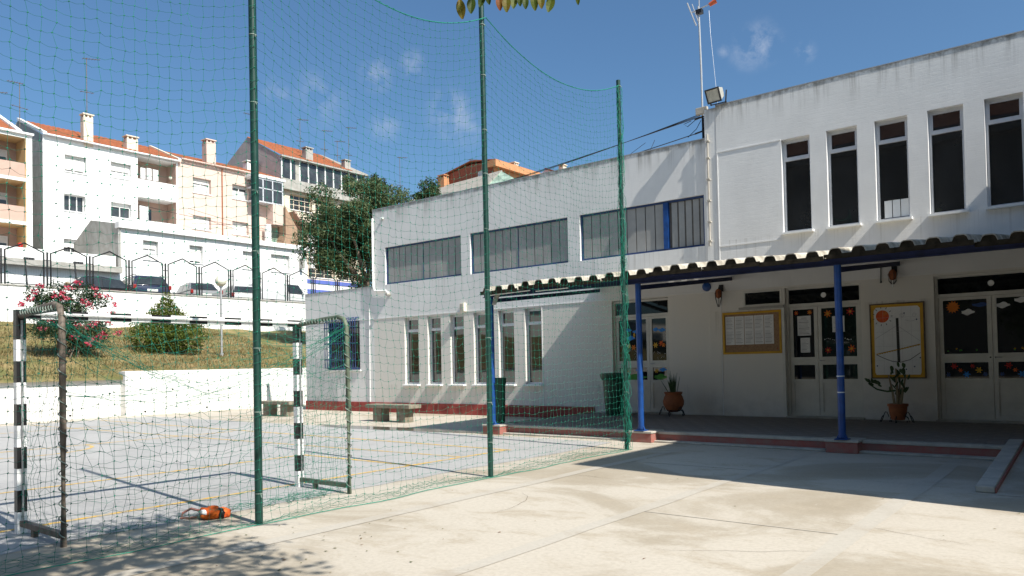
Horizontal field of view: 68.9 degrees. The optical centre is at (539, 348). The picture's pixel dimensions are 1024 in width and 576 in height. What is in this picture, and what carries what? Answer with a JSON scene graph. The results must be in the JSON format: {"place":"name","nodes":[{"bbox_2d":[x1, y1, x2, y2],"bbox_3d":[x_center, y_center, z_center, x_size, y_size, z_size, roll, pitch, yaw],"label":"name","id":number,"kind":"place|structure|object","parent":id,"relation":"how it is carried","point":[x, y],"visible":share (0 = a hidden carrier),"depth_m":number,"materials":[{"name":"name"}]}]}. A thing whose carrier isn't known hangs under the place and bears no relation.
{"place":"outdoors","nodes":[
{"label":"outdoors","id":0,"kind":"place"},
{"bbox_2d":[15,112,180,251],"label":"apartment building","id":1,"kind":"structure","parent":0,"point":[65,187],"depth_m":52.94,"materials":[{"name":"white paint"}]},
{"bbox_2d":[7,80,27,127],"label":"roof aerial","id":2,"kind":"object","parent":1,"relation":"attached to","point":[19,101],"visible":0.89,"depth_m":52.08,"materials":[{"name":"grey metal"}]},
{"bbox_2d":[64,239,74,251],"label":"window","id":3,"kind":"structure","parent":1,"relation":"in","point":[72,241],"depth_m":51.87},
{"bbox_2d":[63,194,86,213],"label":"window","id":4,"kind":"structure","parent":1,"relation":"in","point":[77,201],"depth_m":52.21,"materials":[{"name":"grey glass"}]},
{"bbox_2d":[64,155,87,174],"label":"window","id":5,"kind":"structure","parent":1,"relation":"in","point":[76,164],"depth_m":52.26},
{"bbox_2d":[81,58,97,103],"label":"roof aerial","id":6,"kind":"object","parent":1,"relation":"attached to","point":[86,78],"visible":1,"depth_m":52.98,"materials":[{"name":"grey metal"}]},
{"bbox_2d":[111,163,131,180],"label":"window","id":7,"kind":"structure","parent":1,"relation":"in","point":[116,169],"depth_m":54.65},
{"bbox_2d":[110,203,132,219],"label":"window","id":8,"kind":"structure","parent":1,"relation":"in","point":[118,213],"depth_m":54.62,"materials":[{"name":"grey glass"}]},
{"bbox_2d":[0,321,305,382],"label":"grass bank","id":9,"kind":"structure","parent":0,"point":[272,336],"depth_m":28.86,"materials":[{"name":"green plant"}]},
{"bbox_2d":[17,279,121,358],"bbox_3d":[-16.899,-1.104,26.700,2.654,2.981,3.099,-1,-1,3],"label":"oleander","id":10,"kind":"object","parent":9,"relation":"on","point":[90,296],"visible":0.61,"depth_m":26.84,"materials":[{"name":"green plant"}]},
{"bbox_2d":[0,283,305,331],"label":"street wall","id":11,"kind":"structure","parent":9,"relation":"on","point":[17,295],"depth_m":38.44,"materials":[{"name":"white paint"}]},
{"bbox_2d":[0,242,361,301],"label":"street fence","id":12,"kind":"object","parent":11,"relation":"on","point":[199,273],"visible":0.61,"depth_m":36.70,"materials":[{"name":"black metal"}]},
{"bbox_2d":[123,292,212,354],"bbox_3d":[-15.290,-1.008,30.677,2.109,2.662,3.326,-2,-1,37],"label":"round bush","id":13,"kind":"object","parent":9,"relation":"on","point":[167,327],"visible":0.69,"depth_m":30.36,"materials":[{"name":"green plant"}]},
{"bbox_2d":[215,275,226,355],"bbox_3d":[-13.361,-1.361,31.314,0.470,3.437,0.470,-2,-1,37],"label":"street lamp","id":14,"kind":"object","parent":9,"relation":"on","point":[219,279],"visible":0.92,"depth_m":31.27,"materials":[{"name":"white metal"}]},
{"bbox_2d":[290,174,414,288],"bbox_3d":[-9.213,-4.162,37.547,6.247,9.510,6.004,-1,-1,-11],"label":"olive tree","id":15,"kind":"object","parent":9,"relation":"on","point":[338,229],"visible":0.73,"depth_m":36.12,"materials":[{"name":"green plant"}]},
{"bbox_2d":[365,172,389,192],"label":"tree","id":16,"kind":"object","parent":9,"relation":"on","point":[374,175],"visible":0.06,"depth_m":40.65,"materials":[{"name":"green plant"}]},
{"bbox_2d":[165,138,285,241],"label":"apartment building","id":17,"kind":"structure","parent":0,"point":[200,190],"depth_m":60.72,"materials":[{"name":"beige paint"}]},
{"bbox_2d":[192,178,211,195],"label":"window","id":18,"kind":"structure","parent":17,"relation":"in","point":[201,185],"depth_m":59.57,"materials":[{"name":"white plastic"}]},
{"bbox_2d":[192,216,211,231],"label":"window","id":19,"kind":"structure","parent":17,"relation":"in","point":[205,224],"depth_m":59.45,"materials":[{"name":"white plastic"}]},
{"bbox_2d":[232,185,246,200],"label":"window","id":20,"kind":"structure","parent":17,"relation":"in","point":[241,191],"depth_m":62.17,"materials":[{"name":"white plastic"}]},
{"bbox_2d":[232,222,249,236],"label":"window","id":21,"kind":"structure","parent":17,"relation":"in","point":[242,228],"depth_m":62.08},
{"bbox_2d":[227,137,367,293],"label":"apartment building","id":22,"kind":"structure","parent":0,"point":[289,174],"depth_m":67.37,"materials":[{"name":"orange paint"}]},
{"bbox_2d":[125,201,309,246],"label":"street wires","id":23,"kind":"object","parent":22,"relation":"attached to","point":[230,224],"visible":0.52,"depth_m":52.02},
{"bbox_2d":[290,195,311,212],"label":"window","id":24,"kind":"structure","parent":22,"relation":"in","point":[294,205],"depth_m":66.86,"materials":[{"name":"grey glass"}]},
{"bbox_2d":[309,265,333,279],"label":"window","id":25,"kind":"structure","parent":22,"relation":"in","point":[313,274],"depth_m":68.21,"materials":[{"name":"white"}]},
{"bbox_2d":[338,271,353,280],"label":"window","id":26,"kind":"structure","parent":22,"relation":"in","point":[346,279],"depth_m":70.62,"materials":[{"name":"white"}]},
{"bbox_2d":[0,405,1023,575],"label":"concrete yard","id":27,"kind":"structure","parent":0,"point":[822,491],"depth_m":6.80,"materials":[{"name":"beige concrete"}]},
{"bbox_2d":[0,368,306,423],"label":"retaining wall","id":28,"kind":"structure","parent":27,"relation":"on","point":[138,407],"depth_m":25.80,"materials":[{"name":"white paint"}]},
{"bbox_2d":[248,0,262,523],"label":"net pole","id":29,"kind":"object","parent":27,"relation":"on","point":[255,232],"visible":0.96,"depth_m":7.16,"materials":[{"name":"green metal"}]},
{"bbox_2d":[0,0,632,575],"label":"ball stop net","id":30,"kind":"object","parent":29,"relation":"hanging from","point":[508,406],"visible":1,"depth_m":7.72,"materials":[{"name":"green fabric"}]},
{"bbox_2d":[262,400,293,416],"bbox_3d":[-8.271,1.898,23.655,1.750,0.470,0.440,-2,-1,37],"label":"concrete bench","id":31,"kind":"object","parent":27,"relation":"on","point":[273,404],"visible":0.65,"depth_m":23.35,"materials":[{"name":"grey concrete"}]},
{"bbox_2d":[0,416,610,554],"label":"sports court","id":32,"kind":"object","parent":27,"relation":"on","point":[121,488],"visible":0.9,"depth_m":11.70,"materials":[{"name":"grey paint"}]},
{"bbox_2d":[0,445,93,458],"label":"court line","id":33,"kind":"object","parent":32,"relation":"on","point":[91,446],"visible":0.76,"depth_m":14.04,"materials":[{"name":"yellow paint"}]},
{"bbox_2d":[0,431,232,452],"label":"court line","id":34,"kind":"object","parent":32,"relation":"on","point":[130,440],"visible":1,"depth_m":15.89,"materials":[{"name":"yellow paint"}]},
{"bbox_2d":[0,456,290,493],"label":"court line","id":35,"kind":"object","parent":32,"relation":"on","point":[140,475],"depth_m":10.59,"materials":[{"name":"yellow paint"}]},
{"bbox_2d":[13,301,351,547],"bbox_3d":[-3.528,0.660,7.862,1.083,2.115,3.167,-2,-1,37],"label":"handball goal","id":36,"kind":"object","parent":32,"relation":"on","point":[19,369],"visible":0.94,"depth_m":7.14,"materials":[{"name":"black paint"}]},
{"bbox_2d":[180,505,230,519],"bbox_3d":[-3.337,1.636,7.444,0.484,0.118,0.234,-1,-1,3],"label":"crumpled bag","id":37,"kind":"object","parent":32,"relation":"on","point":[214,512],"visible":0.91,"depth_m":7.39,"materials":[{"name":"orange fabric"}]},
{"bbox_2d":[35,425,460,456],"bbox_3d":[-8.048,1.980,16.838,16.649,0.001,0.060,-2,-1,36],"label":"court line","id":38,"kind":"object","parent":32,"relation":"on","point":[277,443],"visible":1,"depth_m":14.50,"materials":[{"name":"yellow paint"}]},
{"bbox_2d":[0,450,503,531],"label":"court line","id":39,"kind":"object","parent":32,"relation":"on","point":[241,492],"visible":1,"depth_m":8.68,"materials":[{"name":"white paint"}]},
{"bbox_2d":[102,420,508,449],"bbox_3d":[-7.071,1.983,17.997,16.782,0.001,0.080,-2,-2,38],"label":"court line","id":40,"kind":"object","parent":32,"relation":"on","point":[328,436],"visible":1,"depth_m":15.47,"materials":[{"name":"white paint"}]},
{"bbox_2d":[307,455,410,464],"bbox_3d":[-2.970,1.772,11.920,2.610,0.001,0.080,-2,-1,37],"label":"court line","id":41,"kind":"object","parent":32,"relation":"on","point":[362,460],"visible":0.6,"depth_m":11.76,"materials":[{"name":"yellow paint"}]},
{"bbox_2d":[365,403,420,422],"bbox_3d":[-3.950,1.734,20.092,1.750,0.470,0.440,-2,-1,37],"label":"concrete bench","id":42,"kind":"object","parent":27,"relation":"on","point":[401,416],"visible":0.97,"depth_m":19.80,"materials":[{"name":"grey concrete"}]},
{"bbox_2d":[323,425,482,432],"bbox_3d":[-3.192,1.894,17.565,6.474,0.001,0.662,-2,-1,33],"label":"kerb","id":43,"kind":"object","parent":27,"relation":"on","point":[395,428],"visible":0.83,"depth_m":17.61,"materials":[{"name":"concrete"}]},
{"bbox_2d":[479,4,493,476],"bbox_3d":[-0.698,-1.441,9.869,0.101,6.300,0.077,-1,-1,13],"label":"net pole","id":44,"kind":"object","parent":27,"relation":"on","point":[486,244],"visible":0.86,"depth_m":9.84,"materials":[{"name":"green metal"}]},
{"bbox_2d":[104,444,968,575],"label":"concrete joints","id":45,"kind":"object","parent":27,"relation":"on","point":[827,552],"visible":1,"depth_m":6.73,"materials":[{"name":"beige concrete"}]},
{"bbox_2d":[83,518,995,570],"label":"leaf litter","id":46,"kind":"object","parent":27,"relation":"on","point":[360,544],"visible":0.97,"depth_m":6.13,"materials":[{"name":"brown plant"}]},
{"bbox_2d":[616,80,628,449],"bbox_3d":[1.419,-1.428,12.631,0.101,6.300,0.077,-1,-1,13],"label":"net pole","id":47,"kind":"object","parent":27,"relation":"on","point":[624,327],"visible":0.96,"depth_m":12.60,"materials":[{"name":"green metal"}]},
{"bbox_2d":[305,30,1023,423],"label":"school building","id":48,"kind":"structure","parent":27,"relation":"on","point":[925,146],"depth_m":16.89,"materials":[{"name":"white paint"}]},
{"bbox_2d":[324,317,360,371],"bbox_3d":[-6.801,-0.139,25.729,1.830,1.846,0.275,-2,-1,37],"label":"barred window","id":49,"kind":"structure","parent":48,"relation":"in","point":[355,347],"depth_m":25.68,"materials":[{"name":"blue paint"}]},
{"bbox_2d":[402,318,418,385],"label":"window","id":50,"kind":"structure","parent":48,"relation":"in","point":[413,336],"depth_m":23.87,"materials":[{"name":"glass"}]},
{"bbox_2d":[386,235,460,283],"bbox_3d":[-3.648,-2.758,23.529,3.420,1.220,0.090,-2,-1,37],"label":"ribbon window","id":51,"kind":"structure","parent":48,"relation":"in","point":[398,263],"depth_m":23.49,"materials":[{"name":"grey glass"}]},
{"bbox_2d":[425,316,442,385],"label":"window","id":52,"kind":"structure","parent":48,"relation":"in","point":[434,352],"depth_m":23.25,"materials":[{"name":"glass"}]},
{"bbox_2d":[448,314,464,385],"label":"window","id":53,"kind":"structure","parent":48,"relation":"in","point":[457,319],"depth_m":22.65,"materials":[{"name":"glass"}]},
{"bbox_2d":[460,303,466,311],"bbox_3d":[-2.285,-1.232,22.259,0.180,0.260,0.133,-2,-1,37],"label":"wall speaker","id":54,"kind":"object","parent":48,"relation":"attached to","point":[464,308],"depth_m":22.20,"materials":[{"name":"plastic"}]},
{"bbox_2d":[471,312,485,385],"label":"window","id":55,"kind":"structure","parent":48,"relation":"in","point":[481,367],"depth_m":22.10,"materials":[{"name":"glass"}]},
{"bbox_2d":[501,310,516,385],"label":"window","id":56,"kind":"structure","parent":48,"relation":"in","point":[505,315],"depth_m":21.46,"materials":[{"name":"glass"}]},
{"bbox_2d":[471,218,567,273],"bbox_3d":[-0.586,-2.871,21.182,3.560,1.220,0.090,-2,-1,37],"label":"ribbon window","id":57,"kind":"structure","parent":48,"relation":"in","point":[542,249],"depth_m":21.05,"materials":[{"name":"grey glass"}]},
{"bbox_2d":[523,308,542,385],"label":"window","id":58,"kind":"structure","parent":48,"relation":"in","point":[533,341],"depth_m":20.87,"materials":[{"name":"glass"}]},
{"bbox_2d":[449,115,703,192],"bbox_3d":[-1.815,-8.397,36.797,0.323,7.616,39.809,-1,-1,-16],"label":"overhead cable","id":59,"kind":"object","parent":48,"relation":"attached to","point":[681,122],"visible":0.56,"depth_m":21.19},
{"bbox_2d":[613,298,670,413],"bbox_3d":[2.544,0.195,18.681,1.650,2.842,0.270,-2,-1,37],"label":"door","id":60,"kind":"structure","parent":48,"relation":"in","point":[655,327],"depth_m":18.63,"materials":[{"name":"beige paint"}]},
{"bbox_2d":[581,195,704,260],"bbox_3d":[2.543,-2.986,18.766,3.570,1.220,0.120,-2,-1,37],"label":"ribbon window","id":61,"kind":"structure","parent":48,"relation":"in","point":[678,223],"depth_m":18.61,"materials":[{"name":"blue paint"}]},
{"bbox_2d":[687,0,716,137],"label":"aerial mast","id":62,"kind":"object","parent":48,"relation":"attached to","point":[698,13],"visible":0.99,"depth_m":17.78,"materials":[{"name":"white metal"}]},
{"bbox_2d":[631,134,694,153],"bbox_3d":[0.315,-6.106,26.282,0.532,2.403,18.325,-1,-1,-21],"label":"overhead cable","id":63,"kind":"object","parent":62,"relation":"attached to","point":[662,144],"visible":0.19,"depth_m":19.47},
{"bbox_2d":[702,283,710,290],"bbox_3d":[3.916,-1.450,17.498,0.210,0.207,0.079,-2,-1,37],"label":"alarm bell","id":64,"kind":"object","parent":48,"relation":"attached to","point":[706,286],"visible":0.93,"depth_m":17.47,"materials":[{"name":"blue paint"}]},
{"bbox_2d":[704,86,726,105],"bbox_3d":[4.075,-5.857,17.270,0.357,0.376,0.448,0,-1,-37],"label":"floodlight","id":65,"kind":"object","parent":48,"relation":"attached to","point":[714,95],"visible":1,"depth_m":17.21,"materials":[{"name":"black metal"}]},
{"bbox_2d":[715,285,723,306],"bbox_3d":[4.149,-1.220,17.199,0.184,0.522,0.259,-2,-1,37],"label":"wall lantern","id":66,"kind":"object","parent":48,"relation":"attached to","point":[719,291],"depth_m":17.13,"materials":[{"name":"black metal"}]},
{"bbox_2d":[722,310,781,354],"bbox_3d":[4.790,-0.361,16.835,1.370,0.960,0.048,-2,-1,37],"label":"notice board","id":67,"kind":"object","parent":48,"relation":"attached to","point":[754,332],"visible":1,"depth_m":16.82,"materials":[{"name":"white paper"}]},
{"bbox_2d":[739,288,783,309],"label":"window","id":68,"kind":"structure","parent":48,"relation":"in","point":[767,298],"depth_m":16.72,"materials":[{"name":"black glass"}]},
{"bbox_2d":[781,136,813,234],"bbox_3d":[5.626,-3.559,16.270,0.690,2.105,0.295,-2,-1,37],"label":"window","id":69,"kind":"structure","parent":48,"relation":"in","point":[796,152],"depth_m":16.39,"materials":[{"name":"glass"}]},
{"bbox_2d":[786,282,864,419],"bbox_3d":[6.070,0.064,15.928,1.620,2.842,0.270,-2,-1,37],"label":"door","id":70,"kind":"structure","parent":48,"relation":"in","point":[811,331],"depth_m":16.02,"materials":[{"name":"beige paint"}]},
{"bbox_2d":[826,127,861,229],"bbox_3d":[6.395,-3.588,15.680,0.690,2.105,0.295,-2,-1,37],"label":"window","id":71,"kind":"structure","parent":48,"relation":"in","point":[842,144],"depth_m":15.80,"materials":[{"name":"glass"}]},
{"bbox_2d":[888,266,896,286],"bbox_3d":[7.089,-1.459,14.946,0.184,0.460,0.259,-2,-1,37],"label":"wall lantern","id":72,"kind":"object","parent":48,"relation":"attached to","point":[892,273],"depth_m":14.87,"materials":[{"name":"black metal"}]},
{"bbox_2d":[875,117,912,223],"bbox_3d":[7.157,-3.616,15.097,0.690,2.105,0.295,-2,-1,37],"label":"window","id":73,"kind":"structure","parent":48,"relation":"in","point":[891,135],"depth_m":15.22,"materials":[{"name":"glass"}]},
{"bbox_2d":[869,301,926,378],"bbox_3d":[7.195,-0.160,14.993,1.015,1.520,0.043,-2,-1,37],"label":"poster board","id":74,"kind":"object","parent":48,"relation":"attached to","point":[897,332],"visible":0.98,"depth_m":14.98,"materials":[{"name":"white paper"}]},
{"bbox_2d":[928,106,968,216],"bbox_3d":[7.935,-3.644,14.501,0.690,2.105,0.295,-2,-1,37],"label":"window","id":75,"kind":"structure","parent":48,"relation":"in","point":[946,126],"depth_m":14.61,"materials":[{"name":"glass"}]},
{"bbox_2d":[934,270,1023,423],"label":"door","id":76,"kind":"structure","parent":48,"relation":"in","point":[968,377],"depth_m":14.23,"materials":[{"name":"beige paint"}]},
{"bbox_2d":[985,94,1023,209],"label":"window","id":77,"kind":"structure","parent":48,"relation":"in","point":[1004,117],"depth_m":14.02,"materials":[{"name":"glass"}]},
{"bbox_2d":[502,473,951,551],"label":"concrete cracks","id":78,"kind":"object","parent":27,"relation":"on","point":[751,551],"visible":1,"depth_m":6.11,"materials":[{"name":"concrete"}]},
{"bbox_2d":[482,412,1023,459],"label":"terrace","id":79,"kind":"structure","parent":27,"relation":"on","point":[975,441],"depth_m":13.27,"materials":[{"name":"concrete"}]},
{"bbox_2d":[495,378,505,422],"bbox_3d":[-0.874,1.135,16.238,0.331,1.000,0.332,-2,-1,37],"label":"waste bin","id":80,"kind":"object","parent":79,"relation":"on","point":[500,396],"visible":0.61,"depth_m":16.12,"materials":[{"name":"green plastic"}]},
{"bbox_2d":[600,373,628,415],"bbox_3d":[1.846,1.108,18.170,0.708,1.020,0.720,-2,-1,37],"label":"waste bin","id":81,"kind":"object","parent":79,"relation":"on","point":[614,400],"visible":0.69,"depth_m":17.93,"materials":[{"name":"green plastic"}]},
{"bbox_2d":[659,373,684,416],"bbox_3d":[3.117,1.046,17.352,0.547,1.061,0.686,-1,-1,-11],"label":"potted plant","id":82,"kind":"object","parent":79,"relation":"on","point":[673,400],"visible":1,"depth_m":17.27,"materials":[{"name":"ceramic"}]},
{"bbox_2d":[480,230,1023,439],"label":"canopy","id":83,"kind":"object","parent":79,"relation":"on","point":[836,258],"visible":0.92,"depth_m":12.23,"materials":[{"name":"metal"}]},
{"bbox_2d":[864,362,914,422],"bbox_3d":[6.839,0.860,14.597,0.857,1.201,0.399,-2,-1,22],"label":"potted plant","id":84,"kind":"object","parent":79,"relation":"on","point":[898,409],"visible":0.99,"depth_m":14.51,"materials":[{"name":"plant"}]},
{"bbox_2d":[975,439,1023,496],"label":"ramp","id":85,"kind":"structure","parent":27,"relation":"on","point":[1003,474],"depth_m":8.61,"materials":[{"name":"concrete"}]},
{"bbox_2d":[0,0,1023,285],"label":"sky","id":86,"kind":"structure","parent":0,"point":[758,47],"materials":[{"name":"blue"}]},
{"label":"street","id":87,"kind":"structure","parent":0,"visible":0},
{"bbox_2d":[0,115,33,247],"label":"apartment building","id":88,"kind":"structure","parent":87,"relation":"on","point":[17,154],"depth_m":47.19,"materials":[{"name":"white paint"}]},
{"bbox_2d":[0,192,6,203],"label":"window","id":89,"kind":"structure","parent":88,"relation":"in","point":[3,200],"depth_m":47.34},
{"bbox_2d":[0,149,6,159],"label":"window","id":90,"kind":"structure","parent":88,"relation":"in","point":[3,153],"depth_m":47.41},
{"bbox_2d":[0,236,7,245],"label":"window","id":91,"kind":"structure","parent":88,"relation":"in","point":[3,239],"depth_m":47.32,"materials":[{"name":"white"}]},
{"bbox_2d":[23,257,34,284],"bbox_3d":[-24.435,-3.382,35.710,0.120,1.962,0.430,-2,-1,37],"label":"metal post","id":92,"kind":"object","parent":87,"relation":"on","point":[25,258],"visible":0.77,"depth_m":35.60,"materials":[{"name":"black metal"}]},
{"bbox_2d":[0,245,122,286],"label":"annex","id":93,"kind":"object","parent":87,"relation":"on","point":[104,261],"visible":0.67,"depth_m":44.06,"materials":[{"name":"white paint"}]},
{"bbox_2d":[73,261,83,277],"bbox_3d":[-23.127,-3.374,37.416,0.120,1.962,0.430,-2,-1,37],"label":"metal post","id":94,"kind":"object","parent":87,"relation":"on","point":[74,262],"visible":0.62,"depth_m":37.29,"materials":[{"name":"black metal"}]},
{"bbox_2d":[62,276,135,291],"bbox_3d":[-22.441,-2.904,38.289,2.020,1.455,3.932,-2,-1,37],"label":"parked car","id":95,"kind":"object","parent":87,"relation":"on","point":[105,284],"visible":0.13,"depth_m":37.66,"materials":[{"name":"black paint"}]},
{"bbox_2d":[122,274,171,293],"bbox_3d":[-22.052,-3.152,41.156,2.220,1.553,4.632,0,-2,-44],"label":"parked car","id":96,"kind":"object","parent":87,"relation":"on","point":[149,283],"visible":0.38,"depth_m":39.63,"materials":[{"name":"blue paint"}]},
{"bbox_2d":[74,220,309,292],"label":"house","id":97,"kind":"structure","parent":87,"relation":"on","point":[178,237],"depth_m":51.07,"materials":[{"name":"white paint"}]},
{"bbox_2d":[142,241,159,260],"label":"window","id":98,"kind":"structure","parent":97,"relation":"in","point":[146,247],"depth_m":49.30,"materials":[{"name":"white plastic"}]},
{"bbox_2d":[189,246,203,264],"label":"window","id":99,"kind":"structure","parent":97,"relation":"in","point":[194,257],"depth_m":51.75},
{"bbox_2d":[242,252,251,269],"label":"window","id":100,"kind":"structure","parent":97,"relation":"in","point":[249,255],"depth_m":54.92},
{"bbox_2d":[271,255,290,273],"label":"window","id":101,"kind":"structure","parent":97,"relation":"in","point":[280,266],"depth_m":57.02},
{"bbox_2d":[172,282,222,296],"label":"parked car","id":102,"kind":"object","parent":87,"relation":"on","point":[210,289],"visible":0.34,"depth_m":42.34,"materials":[{"name":"silver metal"}]},
{"bbox_2d":[222,285,251,298],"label":"parked car","id":103,"kind":"object","parent":87,"relation":"on","point":[243,288],"visible":0.14,"depth_m":44.02,"materials":[{"name":"white paint"}]},
{"bbox_2d":[248,281,307,301],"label":"parked van","id":104,"kind":"object","parent":87,"relation":"on","point":[280,289],"visible":0.21,"depth_m":45.86,"materials":[{"name":"white paint"}]},
{"bbox_2d":[412,170,513,199],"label":"sheet roof house","id":105,"kind":"structure","parent":87,"relation":"on","point":[503,176],"depth_m":64.99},
{"bbox_2d":[436,159,539,187],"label":"brick house","id":106,"kind":"structure","parent":87,"relation":"on","point":[462,172],"depth_m":68.11,"materials":[{"name":"orange tile"}]},
{"bbox_2d":[542,164,566,172],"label":"house","id":107,"kind":"structure","parent":87,"relation":"on","point":[562,167],"depth_m":73.57,"materials":[{"name":"white tile"}]},
{"bbox_3d":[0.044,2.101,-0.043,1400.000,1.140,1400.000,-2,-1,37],"label":"ground","id":108,"kind":"structure","parent":0,"visible":0},
{"bbox_2d":[412,177,441,199],"bbox_3d":[-5.231,-2.973,36.160,1.901,10.899,1.822,-2,-1,37],"label":"tree","id":109,"kind":"object","parent":108,"relation":"on","point":[425,191],"visible":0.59,"depth_m":35.92,"materials":[{"name":"green plant"}]},
{"bbox_2d":[456,0,579,18],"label":"overhanging tree","id":110,"kind":"object","parent":108,"relation":"on","point":[471,5],"visible":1,"depth_m":4.59,"materials":[{"name":"green plant"}]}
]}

